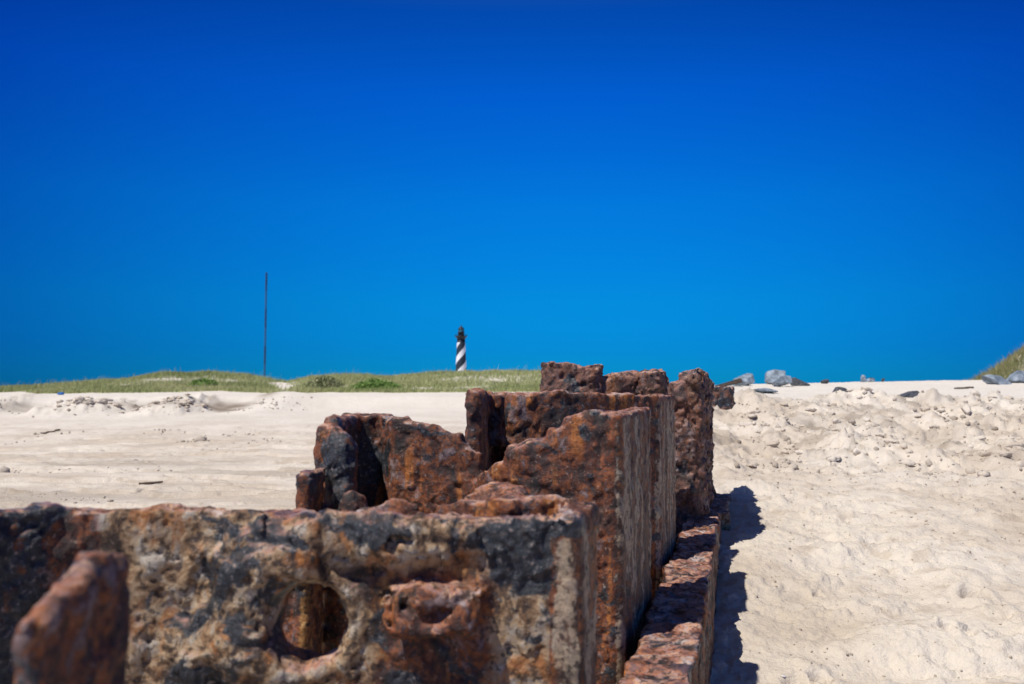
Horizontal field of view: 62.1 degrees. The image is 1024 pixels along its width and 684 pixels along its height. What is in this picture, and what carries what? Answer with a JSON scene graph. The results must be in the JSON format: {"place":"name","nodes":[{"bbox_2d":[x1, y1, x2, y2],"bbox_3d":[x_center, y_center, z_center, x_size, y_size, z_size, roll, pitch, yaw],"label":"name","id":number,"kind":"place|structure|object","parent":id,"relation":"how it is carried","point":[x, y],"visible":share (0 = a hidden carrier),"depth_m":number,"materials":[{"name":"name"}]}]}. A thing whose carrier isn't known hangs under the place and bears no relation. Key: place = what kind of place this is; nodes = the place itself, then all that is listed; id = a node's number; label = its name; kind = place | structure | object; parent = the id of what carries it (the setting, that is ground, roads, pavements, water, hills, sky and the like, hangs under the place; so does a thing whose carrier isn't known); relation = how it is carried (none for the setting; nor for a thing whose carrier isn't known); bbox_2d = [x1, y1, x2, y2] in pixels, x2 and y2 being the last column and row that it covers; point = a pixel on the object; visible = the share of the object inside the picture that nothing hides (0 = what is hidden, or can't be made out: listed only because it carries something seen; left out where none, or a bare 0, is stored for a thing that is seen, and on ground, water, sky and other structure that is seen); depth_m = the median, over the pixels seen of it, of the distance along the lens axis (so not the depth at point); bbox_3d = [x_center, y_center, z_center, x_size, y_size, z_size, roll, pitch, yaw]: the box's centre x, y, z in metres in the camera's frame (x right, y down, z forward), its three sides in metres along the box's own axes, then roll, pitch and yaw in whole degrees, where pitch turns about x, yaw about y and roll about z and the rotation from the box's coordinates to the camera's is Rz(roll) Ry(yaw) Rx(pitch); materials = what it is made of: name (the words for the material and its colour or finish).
{"place":"outdoors","nodes":[
{"label":"outdoors","id":0,"kind":"place"},
{"bbox_2d":[0,357,1023,683],"bbox_3d":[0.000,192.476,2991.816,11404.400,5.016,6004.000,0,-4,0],"label":"beach sand","id":1,"kind":"structure","parent":0,"point":[888,635],"depth_m":5.00,"materials":[{"name":"beige sand"}]},
{"bbox_2d":[40,429,59,433],"bbox_3d":[-6.601,1.282,12.146,0.260,0.075,0.041,2,-4,-28],"label":"driftwood stick","id":2,"kind":"object","parent":1,"relation":"on","point":[50,431],"visible":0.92,"depth_m":12.13,"materials":[{"name":"wood"}]},
{"bbox_2d":[11,551,129,683],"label":"sheet pile","id":3,"kind":"object","parent":1,"relation":"on","point":[73,626],"visible":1,"depth_m":0.67,"materials":[{"name":"metal"}]},
{"bbox_2d":[139,481,162,484],"bbox_3d":[-2.550,0.994,6.000,0.160,0.026,0.022,1,-4,-8],"label":"driftwood stick","id":4,"kind":"object","parent":1,"relation":"on","point":[146,483],"visible":0.95,"depth_m":5.99,"materials":[{"name":"wood"}]},
{"bbox_2d":[189,378,218,385],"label":"dune shrub","id":5,"kind":"object","parent":1,"relation":"on","point":[207,381],"visible":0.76,"depth_m":49.67,"materials":[{"name":"green plant"}]},
{"bbox_2d":[264,274,266,374],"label":"radio mast","id":6,"kind":"object","parent":1,"relation":"on","point":[266,323],"visible":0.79,"depth_m":401.41,"materials":[{"name":"paint"}]},
{"bbox_2d":[0,494,599,683],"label":"sheet pile","id":7,"kind":"object","parent":1,"relation":"on","point":[502,589],"visible":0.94,"depth_m":1.21,"materials":[{"name":"metal"}]},
{"bbox_2d":[303,375,343,387],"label":"dune shrub","id":8,"kind":"object","parent":1,"relation":"on","point":[326,381],"visible":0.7,"depth_m":48.61,"materials":[{"name":"green plant"}]},
{"bbox_2d":[0,365,667,393],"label":"dune grass","id":9,"kind":"structure","parent":1,"relation":"on","point":[411,380],"depth_m":51.51,"materials":[{"name":"green plant"}]},
{"bbox_2d":[351,377,401,390],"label":"dune shrub","id":10,"kind":"object","parent":1,"relation":"on","point":[377,383],"visible":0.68,"depth_m":47.53,"materials":[{"name":"green plant"}]},
{"bbox_2d":[455,325,466,371],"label":"lighthouse","id":11,"kind":"object","parent":1,"relation":"on","point":[461,356],"visible":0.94,"depth_m":697.96,"materials":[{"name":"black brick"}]},
{"bbox_2d":[283,406,651,683],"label":"sheet pile","id":12,"kind":"object","parent":1,"relation":"on","point":[600,458],"visible":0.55,"depth_m":1.81,"materials":[{"name":"metal"}]},
{"bbox_2d":[0,389,1023,683],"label":"sand clods","id":13,"kind":"object","parent":1,"relation":"on","point":[774,463],"visible":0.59,"depth_m":6.01,"materials":[{"name":"beige sand"}]},
{"bbox_2d":[53,386,1023,466],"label":"sand lumps","id":14,"kind":"object","parent":1,"relation":"on","point":[1005,452],"visible":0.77,"depth_m":7.60,"materials":[{"name":"beige sand"}]},
{"bbox_2d":[464,388,676,598],"bbox_3d":[0.193,0.522,2.611,1.059,0.754,0.371,3,-5,-39],"label":"sheet pile","id":15,"kind":"object","parent":1,"relation":"on","point":[498,423],"visible":0.32,"depth_m":2.48,"materials":[{"name":"metal"}]},
{"bbox_2d":[539,361,668,394],"bbox_3d":[0.352,0.507,3.212,0.499,0.870,0.188,0,-4,-6],"label":"sheet pile","id":16,"kind":"object","parent":1,"relation":"on","point":[571,377],"visible":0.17,"depth_m":3.17,"materials":[{"name":"brown metal"}]},
{"bbox_2d":[617,509,720,683],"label":"waler beam","id":17,"kind":"structure","parent":1,"relation":"on","point":[676,641],"depth_m":2.01,"materials":[{"name":"metal"}]},
{"bbox_2d":[668,368,715,533],"bbox_3d":[0.880,0.566,4.039,0.176,0.858,1.208,-1,-4,17],"label":"sheet pile","id":18,"kind":"object","parent":1,"relation":"on","point":[691,391],"visible":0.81,"depth_m":3.51,"materials":[{"name":"brown metal"}]},
{"bbox_2d":[710,493,730,529],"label":"waler beam","id":19,"kind":"structure","parent":1,"relation":"on","point":[720,503],"depth_m":3.99,"materials":[{"name":"brown metal"}]},
{"bbox_2d":[712,386,734,409],"bbox_3d":[2.155,0.736,8.720,0.264,0.570,0.138,0,-4,0],"label":"sheet pile","id":20,"kind":"object","parent":1,"relation":"on","point":[723,398],"visible":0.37,"depth_m":8.68,"materials":[{"name":"brown metal"}]},
{"bbox_2d":[715,378,741,386],"bbox_3d":[4.622,0.934,18.580,0.792,0.284,0.205,0,-4,0],"label":"timber","id":21,"kind":"object","parent":1,"relation":"on","point":[733,382],"visible":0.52,"depth_m":18.49,"materials":[{"name":"brown wood"}]},
{"bbox_2d":[730,373,754,385],"bbox_3d":[5.150,0.882,19.060,0.488,0.365,0.552,1,-4,-15],"label":"boulder","id":22,"kind":"object","parent":1,"relation":"on","point":[747,379],"visible":0.66,"depth_m":18.89,"materials":[{"name":"grey stone"}]},
{"bbox_2d":[754,388,777,392],"bbox_3d":[4.309,0.835,14.532,0.491,0.096,0.337,1,-4,-15],"label":"boulder","id":23,"kind":"object","parent":1,"relation":"on","point":[763,390],"visible":0.8,"depth_m":14.41,"materials":[{"name":"grey stone"}]},
{"bbox_2d":[765,370,785,383],"bbox_3d":[6.126,0.828,19.794,0.471,0.376,0.376,-1,-4,17],"label":"boulder","id":24,"kind":"object","parent":1,"relation":"on","point":[771,376],"visible":0.58,"depth_m":19.72,"materials":[{"name":"grey stone"}]},
{"bbox_2d":[772,375,791,386],"bbox_3d":[5.711,0.836,18.033,0.375,0.248,0.447,0,-4,0],"label":"boulder","id":25,"kind":"object","parent":1,"relation":"on","point":[782,381],"visible":0.99,"depth_m":17.90,"materials":[{"name":"grey stone"}]},
{"bbox_2d":[790,377,809,385],"bbox_3d":[6.230,0.896,18.370,0.378,0.266,0.256,2,-4,-22],"label":"boulder","id":26,"kind":"object","parent":1,"relation":"on","point":[797,382],"visible":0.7,"depth_m":18.32,"materials":[{"name":"grey stone"}]},
{"bbox_2d":[821,379,828,383],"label":"boulder","id":27,"kind":"object","parent":1,"relation":"on","point":[825,381],"visible":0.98,"depth_m":19.55,"materials":[{"name":"grey stone"}]},
{"bbox_2d":[833,387,847,391],"bbox_3d":[4.855,0.724,12.608,0.207,0.117,0.257,0,-4,0],"label":"boulder","id":28,"kind":"object","parent":1,"relation":"on","point":[839,388],"visible":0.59,"depth_m":12.54,"materials":[{"name":"grey stone"}]},
{"bbox_2d":[861,375,866,381],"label":"boulder","id":29,"kind":"object","parent":1,"relation":"on","point":[863,378],"visible":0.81,"depth_m":20.15,"materials":[{"name":"grey stone"}]},
{"bbox_2d":[866,378,874,381],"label":"boulder","id":30,"kind":"object","parent":1,"relation":"on","point":[870,380],"visible":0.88,"depth_m":20.09,"materials":[{"name":"grey stone"}]},
{"bbox_2d":[900,391,918,397],"bbox_3d":[5.178,0.700,11.189,0.308,0.120,0.267,0,-4,0],"label":"boulder","id":31,"kind":"object","parent":1,"relation":"on","point":[910,394],"visible":0.49,"depth_m":11.07,"materials":[{"name":"grey stone"}]},
{"bbox_2d":[954,386,973,388],"bbox_3d":[8.501,0.860,15.982,0.350,0.050,0.047,0,-4,5],"label":"driftwood stick","id":32,"kind":"object","parent":1,"relation":"on","point":[963,387],"visible":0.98,"depth_m":15.97,"materials":[{"name":"wood"}]},
{"bbox_2d":[964,344,1023,379],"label":"dune grass","id":33,"kind":"structure","parent":1,"relation":"on","point":[1011,363],"depth_m":29.92,"materials":[{"name":"green plant"}]},
{"bbox_2d":[981,374,1011,384],"bbox_3d":[9.990,0.810,17.526,0.522,0.288,0.346,1,-4,-22],"label":"boulder","id":34,"kind":"object","parent":1,"relation":"on","point":[992,379],"visible":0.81,"depth_m":17.41,"materials":[{"name":"grey stone"}]},
{"bbox_2d":[1006,370,1023,382],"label":"boulder","id":35,"kind":"object","parent":1,"relation":"on","point":[1017,376],"visible":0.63,"depth_m":17.85,"materials":[{"name":"grey stone"}]},
{"bbox_2d":[0,0,1023,385],"label":"sky","id":36,"kind":"structure","parent":0,"point":[812,191],"materials":[{"name":"blue"}]}
]}

